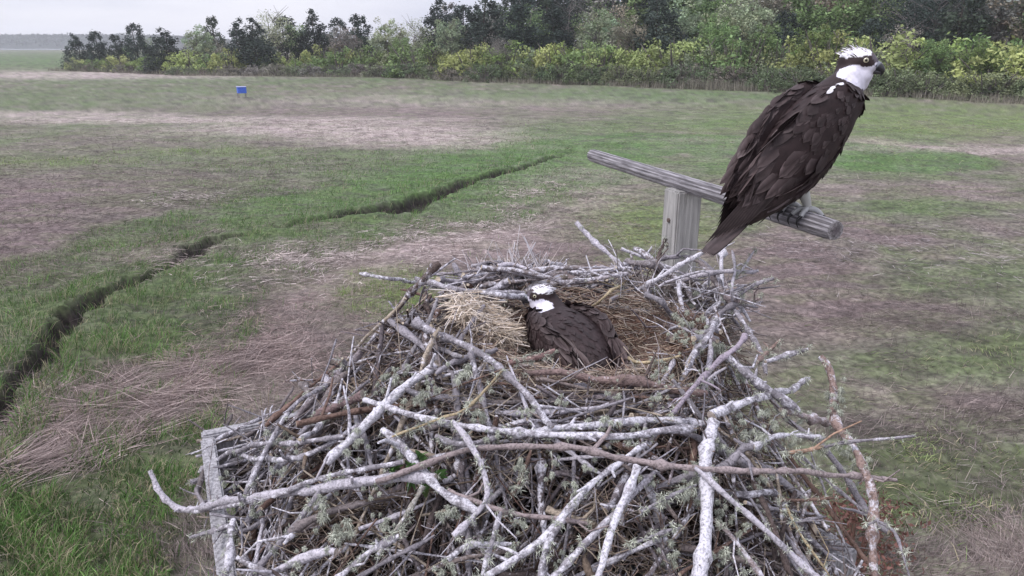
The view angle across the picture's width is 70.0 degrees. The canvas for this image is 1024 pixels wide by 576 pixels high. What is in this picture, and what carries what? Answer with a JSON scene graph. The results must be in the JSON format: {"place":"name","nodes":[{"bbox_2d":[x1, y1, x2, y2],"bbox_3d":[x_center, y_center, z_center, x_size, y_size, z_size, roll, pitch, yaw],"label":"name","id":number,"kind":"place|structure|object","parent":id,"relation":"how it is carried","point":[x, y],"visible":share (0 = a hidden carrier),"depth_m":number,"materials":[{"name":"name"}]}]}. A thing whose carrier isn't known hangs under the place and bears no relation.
{"place":"outdoors","nodes":[
{"label":"outdoors","id":0,"kind":"place"},
{"bbox_2d":[0,35,323,48],"bbox_3d":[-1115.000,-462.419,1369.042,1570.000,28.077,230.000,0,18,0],"label":"hill","id":1,"kind":"structure","parent":0,"point":[33,46],"depth_m":1279.18,"materials":[{"name":"grey plant"}]},
{"bbox_2d":[0,33,239,46],"bbox_3d":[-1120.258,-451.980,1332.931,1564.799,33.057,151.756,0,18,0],"label":"woods","id":2,"kind":"object","parent":1,"relation":"on","point":[66,37],"visible":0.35,"depth_m":1325.34,"materials":[{"name":"grey plant"}]},
{"bbox_2d":[0,0,761,46],"label":"sky","id":3,"kind":"structure","parent":0,"point":[24,17],"materials":[{"name":"white"}]},
{"bbox_2d":[0,47,1023,575],"bbox_3d":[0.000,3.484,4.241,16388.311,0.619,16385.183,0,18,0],"label":"marsh ground","id":4,"kind":"structure","parent":0,"point":[34,89],"depth_m":20.71,"materials":[{"name":"green plant"}]},
{"bbox_2d":[56,32,91,69],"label":"cedar tree","id":5,"kind":"object","parent":4,"relation":"on","point":[77,43],"visible":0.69,"depth_m":147.65,"materials":[{"name":"green plant"}]},
{"bbox_2d":[82,29,111,63],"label":"cedar tree","id":6,"kind":"object","parent":4,"relation":"on","point":[98,48],"visible":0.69,"depth_m":147.47,"materials":[{"name":"green plant"}]},
{"bbox_2d":[102,34,133,63],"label":"cedar tree","id":7,"kind":"object","parent":4,"relation":"on","point":[115,51],"visible":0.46,"depth_m":142.07,"materials":[{"name":"green plant"}]},
{"bbox_2d":[117,22,158,69],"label":"cedar tree","id":8,"kind":"object","parent":4,"relation":"on","point":[128,45],"visible":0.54,"depth_m":139.74,"materials":[{"name":"green plant"}]},
{"bbox_2d":[139,26,197,73],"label":"cedar tree","id":9,"kind":"object","parent":4,"relation":"on","point":[164,44],"visible":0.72,"depth_m":124.37,"materials":[{"name":"green plant"}]},
{"bbox_2d":[159,47,208,74],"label":"thicket bush","id":10,"kind":"object","parent":4,"relation":"on","point":[187,58],"visible":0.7,"depth_m":122.23,"materials":[{"name":"green plant"}]},
{"bbox_2d":[180,24,216,56],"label":"broadleaf tree","id":11,"kind":"object","parent":4,"relation":"on","point":[199,47],"visible":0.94,"depth_m":132.38,"materials":[{"name":"green plant"}]},
{"bbox_2d":[197,15,229,66],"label":"cedar tree","id":12,"kind":"object","parent":4,"relation":"on","point":[210,23],"visible":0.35,"depth_m":140.31,"materials":[{"name":"green plant"}]},
{"bbox_2d":[206,48,249,74],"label":"thicket bush","id":13,"kind":"object","parent":4,"relation":"on","point":[219,61],"visible":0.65,"depth_m":119.92,"materials":[{"name":"green plant"}]},
{"bbox_2d":[220,16,255,61],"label":"cedar tree","id":14,"kind":"object","parent":4,"relation":"on","point":[235,32],"visible":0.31,"depth_m":133.31,"materials":[{"name":"green plant"}]},
{"bbox_2d":[222,17,283,74],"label":"cedar tree","id":15,"kind":"object","parent":4,"relation":"on","point":[252,40],"visible":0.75,"depth_m":120.20,"materials":[{"name":"green plant"}]},
{"bbox_2d":[256,8,298,59],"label":"thin crowned tree","id":16,"kind":"object","parent":4,"relation":"on","point":[273,30],"visible":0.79,"depth_m":130.43,"materials":[{"name":"green plant"}]},
{"bbox_2d":[267,15,309,59],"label":"cedar tree","id":17,"kind":"object","parent":4,"relation":"on","point":[282,45],"visible":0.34,"depth_m":133.77,"materials":[{"name":"green plant"}]},
{"bbox_2d":[276,23,312,56],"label":"tree","id":18,"kind":"object","parent":4,"relation":"on","point":[299,28],"visible":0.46,"depth_m":134.01,"materials":[{"name":"green plant"}]},
{"bbox_2d":[290,8,334,62],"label":"cedar tree","id":19,"kind":"object","parent":4,"relation":"on","point":[318,35],"visible":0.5,"depth_m":133.00,"materials":[{"name":"green plant"}]},
{"bbox_2d":[294,44,347,74],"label":"thicket bush","id":20,"kind":"object","parent":4,"relation":"on","point":[315,47],"visible":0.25,"depth_m":120.60,"materials":[{"name":"green plant"}]},
{"bbox_2d":[321,17,347,57],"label":"cedar tree","id":21,"kind":"object","parent":4,"relation":"on","point":[337,20],"visible":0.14,"depth_m":134.77,"materials":[{"name":"green plant"}]},
{"bbox_2d":[306,46,366,76],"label":"thicket bush","id":22,"kind":"object","parent":4,"relation":"on","point":[340,56],"visible":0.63,"depth_m":117.32,"materials":[{"name":"green plant"}]},
{"bbox_2d":[326,25,362,55],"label":"broadleaf tree","id":23,"kind":"object","parent":4,"relation":"on","point":[353,43],"visible":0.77,"depth_m":122.14,"materials":[{"name":"green plant"}]},
{"bbox_2d":[344,45,388,74],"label":"thicket bush","id":24,"kind":"object","parent":4,"relation":"on","point":[363,58],"visible":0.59,"depth_m":117.93,"materials":[{"name":"green plant"}]},
{"bbox_2d":[348,13,385,60],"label":"cedar tree","id":25,"kind":"object","parent":4,"relation":"on","point":[356,22],"visible":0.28,"depth_m":133.63,"materials":[{"name":"green plant"}]},
{"bbox_2d":[366,17,405,61],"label":"broadleaf tree","id":26,"kind":"object","parent":4,"relation":"on","point":[375,41],"visible":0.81,"depth_m":123.86,"materials":[{"name":"green plant"}]},
{"bbox_2d":[381,38,445,77],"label":"thicket bush","id":27,"kind":"object","parent":4,"relation":"on","point":[404,55],"visible":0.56,"depth_m":109.81,"materials":[{"name":"green plant"}]},
{"bbox_2d":[399,17,434,57],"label":"thin crowned tree","id":28,"kind":"object","parent":4,"relation":"on","point":[415,44],"visible":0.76,"depth_m":120.73,"materials":[{"name":"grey plant"}]},
{"bbox_2d":[410,0,459,62],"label":"cedar tree","id":29,"kind":"object","parent":4,"relation":"on","point":[428,20],"visible":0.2,"depth_m":125.39,"materials":[{"name":"green plant"}]},
{"bbox_2d":[432,17,469,61],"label":"broadleaf tree","id":30,"kind":"object","parent":4,"relation":"on","point":[452,46],"visible":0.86,"depth_m":109.41,"materials":[{"name":"green plant"}]},
{"bbox_2d":[448,1,472,52],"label":"tall tree","id":31,"kind":"object","parent":4,"relation":"on","point":[459,13],"visible":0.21,"depth_m":137.44,"materials":[{"name":"green plant"}]},
{"bbox_2d":[436,42,505,79],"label":"thicket bush","id":32,"kind":"object","parent":4,"relation":"on","point":[464,56],"visible":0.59,"depth_m":102.83,"materials":[{"name":"green plant"}]},
{"bbox_2d":[453,0,511,63],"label":"cedar tree","id":33,"kind":"object","parent":4,"relation":"on","point":[477,28],"visible":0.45,"depth_m":109.27,"materials":[{"name":"green plant"}]},
{"bbox_2d":[463,63,503,82],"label":"marsh shrub","id":34,"kind":"object","parent":4,"relation":"on","point":[490,72],"visible":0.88,"depth_m":96.33,"materials":[{"name":"green plant"}]},
{"bbox_2d":[474,40,540,75],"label":"thicket bush","id":35,"kind":"object","parent":4,"relation":"on","point":[494,58],"visible":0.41,"depth_m":99.52,"materials":[{"name":"green plant"}]},
{"bbox_2d":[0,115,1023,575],"bbox_3d":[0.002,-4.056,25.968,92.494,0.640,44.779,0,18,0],"label":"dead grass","id":36,"kind":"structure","parent":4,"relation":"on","point":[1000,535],"depth_m":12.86,"materials":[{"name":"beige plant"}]},
{"bbox_2d":[0,174,1023,568],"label":"reed wrack","id":37,"kind":"object","parent":4,"relation":"on","point":[162,406],"visible":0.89,"depth_m":10.28,"materials":[{"name":"brown plant"}]},
{"bbox_2d":[496,3,545,66],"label":"cedar tree","id":38,"kind":"object","parent":4,"relation":"on","point":[518,15],"visible":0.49,"depth_m":104.92,"materials":[{"name":"green plant"}]},
{"bbox_2d":[201,412,856,575],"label":"nest platform","id":39,"kind":"structure","parent":4,"relation":"on","point":[216,488],"depth_m":1.44,"materials":[{"name":"grey wood"}]},
{"bbox_2d":[148,221,915,575],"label":"nest","id":40,"kind":"object","parent":39,"relation":"on","point":[466,431],"visible":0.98,"depth_m":1.21,"materials":[{"name":"grey wood"}]},
{"bbox_2d":[522,282,632,382],"bbox_3d":[0.132,0.100,1.489,0.167,0.153,0.330,-8,20,-23],"label":"osprey","id":41,"kind":"object","parent":40,"relation":"on","point":[552,320],"visible":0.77,"depth_m":1.47,"materials":[{"name":"brown"}]},
{"bbox_2d":[587,149,843,289],"bbox_3d":[0.469,-0.011,2.114,0.081,0.632,1.163,-6,19,-18],"label":"tee perch","id":42,"kind":"object","parent":39,"relation":"on","point":[683,195],"visible":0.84,"depth_m":2.02,"materials":[{"name":"grey wood"}]},
{"bbox_2d":[701,44,884,256],"bbox_3d":[0.588,-0.295,1.549,0.387,0.432,0.145,-7,20,-20],"label":"osprey","id":43,"kind":"object","parent":42,"relation":"on","point":[790,148],"visible":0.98,"depth_m":1.52,"materials":[{"name":"brown"}]},
{"bbox_2d":[47,66,1023,104],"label":"dry reeds","id":44,"kind":"object","parent":4,"relation":"on","point":[727,86],"visible":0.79,"depth_m":80.89,"materials":[{"name":"brown plant"}]},
{"bbox_2d":[496,0,577,46],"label":"tall tree","id":45,"kind":"object","parent":4,"relation":"on","point":[533,3],"visible":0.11,"depth_m":123.07,"materials":[{"name":"green plant"}]},
{"bbox_2d":[507,46,566,80],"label":"thicket bush","id":46,"kind":"object","parent":4,"relation":"on","point":[526,53],"visible":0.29,"depth_m":97.54,"materials":[{"name":"green plant"}]},
{"bbox_2d":[525,0,573,47],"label":"tree","id":47,"kind":"object","parent":4,"relation":"on","point":[545,2],"visible":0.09,"depth_m":118.49,"materials":[{"name":"green plant"}]},
{"bbox_2d":[531,42,579,81],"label":"thicket bush","id":48,"kind":"object","parent":4,"relation":"on","point":[537,58],"visible":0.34,"depth_m":95.58,"materials":[{"name":"green plant"}]},
{"bbox_2d":[535,6,576,56],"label":"cedar tree","id":49,"kind":"object","parent":4,"relation":"on","point":[556,17],"visible":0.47,"depth_m":110.91,"materials":[{"name":"green plant"}]},
{"bbox_2d":[533,0,598,50],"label":"tree","id":50,"kind":"object","parent":4,"relation":"on","point":[571,17],"visible":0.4,"depth_m":115.17,"materials":[{"name":"green plant"}]},
{"bbox_2d":[544,61,588,84],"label":"marsh shrub","id":51,"kind":"object","parent":4,"relation":"on","point":[563,76],"visible":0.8,"depth_m":89.84,"materials":[{"name":"green plant"}]},
{"bbox_2d":[536,41,596,80],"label":"thicket bush","id":52,"kind":"object","parent":4,"relation":"on","point":[555,61],"visible":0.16,"depth_m":96.60,"materials":[{"name":"green plant"}]},
{"bbox_2d":[543,40,620,81],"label":"thicket bush","id":53,"kind":"object","parent":4,"relation":"on","point":[568,58],"visible":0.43,"depth_m":92.32,"materials":[{"name":"green plant"}]},
{"bbox_2d":[569,0,619,50],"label":"tree","id":54,"kind":"object","parent":4,"relation":"on","point":[590,16],"visible":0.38,"depth_m":111.59,"materials":[{"name":"green plant"}]},
{"bbox_2d":[574,9,619,52],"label":"broadleaf tree","id":55,"kind":"object","parent":4,"relation":"on","point":[593,34],"visible":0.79,"depth_m":108.36,"materials":[{"name":"green plant"}]},
{"bbox_2d":[567,0,626,55],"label":"tall tree","id":56,"kind":"object","parent":4,"relation":"on","point":[598,3],"visible":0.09,"depth_m":123.54,"materials":[{"name":"green plant"}]},
{"bbox_2d":[575,64,624,85],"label":"marsh shrub","id":57,"kind":"object","parent":4,"relation":"on","point":[596,70],"visible":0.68,"depth_m":88.38,"materials":[{"name":"green plant"}]},
{"bbox_2d":[579,44,635,82],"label":"thicket bush","id":58,"kind":"object","parent":4,"relation":"on","point":[606,53],"visible":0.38,"depth_m":91.24,"materials":[{"name":"green plant"}]},
{"bbox_2d":[600,64,643,85],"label":"marsh shrub","id":59,"kind":"object","parent":4,"relation":"on","point":[621,78],"visible":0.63,"depth_m":87.02,"materials":[{"name":"green plant"}]},
{"bbox_2d":[605,15,648,55],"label":"broadleaf tree","id":60,"kind":"object","parent":4,"relation":"on","point":[620,33],"visible":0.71,"depth_m":96.10,"materials":[{"name":"green plant"}]},
{"bbox_2d":[612,0,649,60],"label":"tree","id":61,"kind":"object","parent":4,"relation":"on","point":[629,3],"visible":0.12,"depth_m":111.24,"materials":[{"name":"green plant"}]},
{"bbox_2d":[626,66,662,87],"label":"marsh shrub","id":62,"kind":"object","parent":4,"relation":"on","point":[648,75],"visible":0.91,"depth_m":84.58,"materials":[{"name":"green plant"}]},
{"bbox_2d":[619,0,695,67],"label":"cedar tree","id":63,"kind":"object","parent":4,"relation":"on","point":[667,18],"visible":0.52,"depth_m":94.89,"materials":[{"name":"green plant"}]},
{"bbox_2d":[627,37,715,84],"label":"thicket bush","id":64,"kind":"object","parent":4,"relation":"on","point":[662,59],"visible":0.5,"depth_m":88.01,"materials":[{"name":"green plant"}]},
{"bbox_2d":[655,61,701,88],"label":"marsh shrub","id":65,"kind":"object","parent":4,"relation":"on","point":[672,72],"visible":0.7,"depth_m":82.36,"materials":[{"name":"green plant"}]},
{"bbox_2d":[653,0,709,53],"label":"broadleaf tree","id":66,"kind":"object","parent":4,"relation":"on","point":[695,19],"visible":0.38,"depth_m":102.62,"materials":[{"name":"green plant"}]},
{"bbox_2d":[671,62,709,87],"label":"marsh shrub","id":67,"kind":"object","parent":4,"relation":"on","point":[697,65],"visible":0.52,"depth_m":81.95,"materials":[{"name":"green plant"}]},
{"bbox_2d":[675,0,728,52],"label":"tree","id":68,"kind":"object","parent":4,"relation":"on","point":[704,3],"visible":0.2,"depth_m":106.78,"materials":[{"name":"green plant"}]},
{"bbox_2d":[694,12,743,56],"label":"broadleaf tree","id":69,"kind":"object","parent":4,"relation":"on","point":[710,33],"visible":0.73,"depth_m":89.47,"materials":[{"name":"green plant"}]},
{"bbox_2d":[696,38,758,74],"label":"thicket bush","id":70,"kind":"object","parent":4,"relation":"on","point":[722,57],"visible":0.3,"depth_m":84.47,"materials":[{"name":"green plant"}]},
{"bbox_2d":[704,65,754,89],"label":"marsh shrub","id":71,"kind":"object","parent":4,"relation":"on","point":[734,75],"visible":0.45,"depth_m":79.89,"materials":[{"name":"green plant"}]},
{"bbox_2d":[696,35,788,85],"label":"thicket bush","id":72,"kind":"object","parent":4,"relation":"on","point":[741,50],"visible":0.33,"depth_m":83.26,"materials":[{"name":"green plant"}]},
{"bbox_2d":[714,0,777,58],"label":"broadleaf tree","id":73,"kind":"object","parent":4,"relation":"on","point":[758,15],"visible":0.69,"depth_m":98.97,"materials":[{"name":"green plant"}]},
{"bbox_2d":[738,22,785,63],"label":"broadleaf tree","id":74,"kind":"object","parent":4,"relation":"on","point":[757,35],"visible":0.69,"depth_m":83.38,"materials":[{"name":"green plant"}]},
{"bbox_2d":[744,65,788,91],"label":"marsh shrub","id":75,"kind":"object","parent":4,"relation":"on","point":[764,80],"visible":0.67,"depth_m":76.16,"materials":[{"name":"green plant"}]},
{"bbox_2d":[732,0,801,45],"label":"tree","id":76,"kind":"object","parent":4,"relation":"on","point":[765,3],"visible":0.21,"depth_m":103.56,"materials":[{"name":"green plant"}]},
{"bbox_2d":[745,42,795,74],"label":"thicket bush","id":77,"kind":"object","parent":4,"relation":"on","point":[761,60],"visible":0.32,"depth_m":82.46,"materials":[{"name":"green plant"}]},
{"bbox_2d":[767,9,805,56],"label":"cedar tree","id":78,"kind":"object","parent":4,"relation":"on","point":[784,24],"visible":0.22,"depth_m":91.24,"materials":[{"name":"green plant"}]},
{"bbox_2d":[760,36,834,70],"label":"thicket bush","id":79,"kind":"object","parent":4,"relation":"on","point":[788,54],"visible":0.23,"depth_m":80.36,"materials":[{"name":"green plant"}]},
{"bbox_2d":[768,62,829,92],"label":"marsh shrub","id":80,"kind":"object","parent":4,"relation":"on","point":[790,83],"visible":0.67,"depth_m":73.66,"materials":[{"name":"green plant"}]},
{"bbox_2d":[770,0,837,50],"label":"tree","id":81,"kind":"object","parent":4,"relation":"on","point":[809,18],"visible":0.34,"depth_m":93.21,"materials":[{"name":"green plant"}]},
{"bbox_2d":[788,23,841,69],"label":"broadleaf tree","id":82,"kind":"object","parent":4,"relation":"on","point":[812,36],"visible":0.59,"depth_m":78.44,"materials":[{"name":"green plant"}]},
{"bbox_2d":[787,0,858,45],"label":"tree","id":83,"kind":"object","parent":4,"relation":"on","point":[824,3],"visible":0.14,"depth_m":99.84,"materials":[{"name":"green plant"}]},
{"bbox_2d":[787,29,869,84],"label":"thicket bush","id":84,"kind":"object","parent":4,"relation":"on","point":[823,55],"visible":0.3,"depth_m":76.67,"materials":[{"name":"green plant"}]},
{"bbox_2d":[819,0,889,54],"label":"tree","id":85,"kind":"object","parent":4,"relation":"on","point":[855,13],"visible":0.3,"depth_m":93.21,"materials":[{"name":"green plant"}]},
{"bbox_2d":[795,481,930,575],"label":"red leaved bush","id":86,"kind":"object","parent":4,"relation":"on","point":[850,521],"visible":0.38,"depth_m":6.57,"materials":[{"name":"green plant"}]},
{"bbox_2d":[849,14,889,61],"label":"cedar tree","id":87,"kind":"object","parent":4,"relation":"on","point":[868,27],"visible":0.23,"depth_m":82.82,"materials":[{"name":"green plant"}]},
{"bbox_2d":[823,24,929,76],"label":"thicket bush","id":88,"kind":"object","parent":4,"relation":"on","point":[893,50],"visible":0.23,"depth_m":74.06,"materials":[{"name":"green plant"}]},
{"bbox_2d":[857,0,905,42],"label":"tree","id":89,"kind":"object","parent":4,"relation":"on","point":[879,10],"visible":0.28,"depth_m":98.40,"materials":[{"name":"green plant"}]},
{"bbox_2d":[865,66,917,96],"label":"marsh shrub","id":90,"kind":"object","parent":4,"relation":"on","point":[881,81],"visible":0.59,"depth_m":68.93,"materials":[{"name":"green plant"}]},
{"bbox_2d":[868,66,935,96],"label":"marsh shrub","id":91,"kind":"object","parent":4,"relation":"on","point":[900,85],"visible":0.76,"depth_m":67.39,"materials":[{"name":"green plant"}]},
{"bbox_2d":[864,0,955,48],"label":"tree","id":92,"kind":"object","parent":4,"relation":"on","point":[902,17],"visible":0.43,"depth_m":92.52,"materials":[{"name":"green plant"}]},
{"bbox_2d":[889,42,960,80],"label":"thicket bush","id":93,"kind":"object","parent":4,"relation":"on","point":[916,66],"visible":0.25,"depth_m":71.88,"materials":[{"name":"green plant"}]},
{"bbox_2d":[895,68,958,97],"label":"marsh shrub","id":94,"kind":"object","parent":4,"relation":"on","point":[932,79],"visible":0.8,"depth_m":66.33,"materials":[{"name":"green plant"}]},
{"bbox_2d":[909,38,955,76],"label":"broadleaf tree","id":95,"kind":"object","parent":4,"relation":"on","point":[938,51],"visible":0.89,"depth_m":70.33,"materials":[{"name":"green plant"}]},
{"bbox_2d":[884,0,995,47],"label":"tree","id":96,"kind":"object","parent":4,"relation":"on","point":[931,11],"visible":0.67,"depth_m":86.93,"materials":[{"name":"green plant"}]},
{"bbox_2d":[911,31,996,71],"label":"thicket bush","id":97,"kind":"object","parent":4,"relation":"on","point":[955,43],"visible":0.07,"depth_m":72.13,"materials":[{"name":"green plant"}]},
{"bbox_2d":[916,0,999,60],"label":"tree","id":98,"kind":"object","parent":4,"relation":"on","point":[951,18],"visible":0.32,"depth_m":85.28,"materials":[{"name":"green plant"}]},
{"bbox_2d":[939,0,1023,47],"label":"tree","id":99,"kind":"object","parent":4,"relation":"on","point":[1007,13],"visible":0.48,"depth_m":86.62,"materials":[{"name":"green plant"}]},
{"bbox_2d":[940,35,1023,96],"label":"thicket bush","id":100,"kind":"object","parent":4,"relation":"on","point":[1015,58],"visible":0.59,"depth_m":65.67,"materials":[{"name":"green plant"}]},
{"bbox_2d":[942,28,1023,76],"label":"thicket bush","id":101,"kind":"object","parent":4,"relation":"on","point":[975,38],"visible":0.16,"depth_m":71.59,"materials":[{"name":"green plant"}]},
{"bbox_2d":[957,39,1008,77],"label":"broadleaf tree","id":102,"kind":"object","parent":4,"relation":"on","point":[979,50],"visible":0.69,"depth_m":66.95,"materials":[{"name":"green plant"}]},
{"bbox_2d":[947,69,1021,101],"bbox_3d":[41.545,-17.855,64.326,5.932,2.716,6.210,-4,19,-11],"label":"marsh shrub","id":103,"kind":"object","parent":4,"relation":"on","point":[956,91],"visible":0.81,"depth_m":63.67,"materials":[{"name":"green plant"}]},
{"bbox_2d":[965,76,1023,101],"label":"marsh shrub","id":104,"kind":"object","parent":4,"relation":"on","point":[988,91],"visible":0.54,"depth_m":63.29,"materials":[{"name":"green plant"}]},
{"bbox_2d":[986,0,1023,51],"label":"tree","id":105,"kind":"object","parent":4,"relation":"on","point":[1015,33],"visible":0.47,"depth_m":86.17,"materials":[{"name":"green plant"}]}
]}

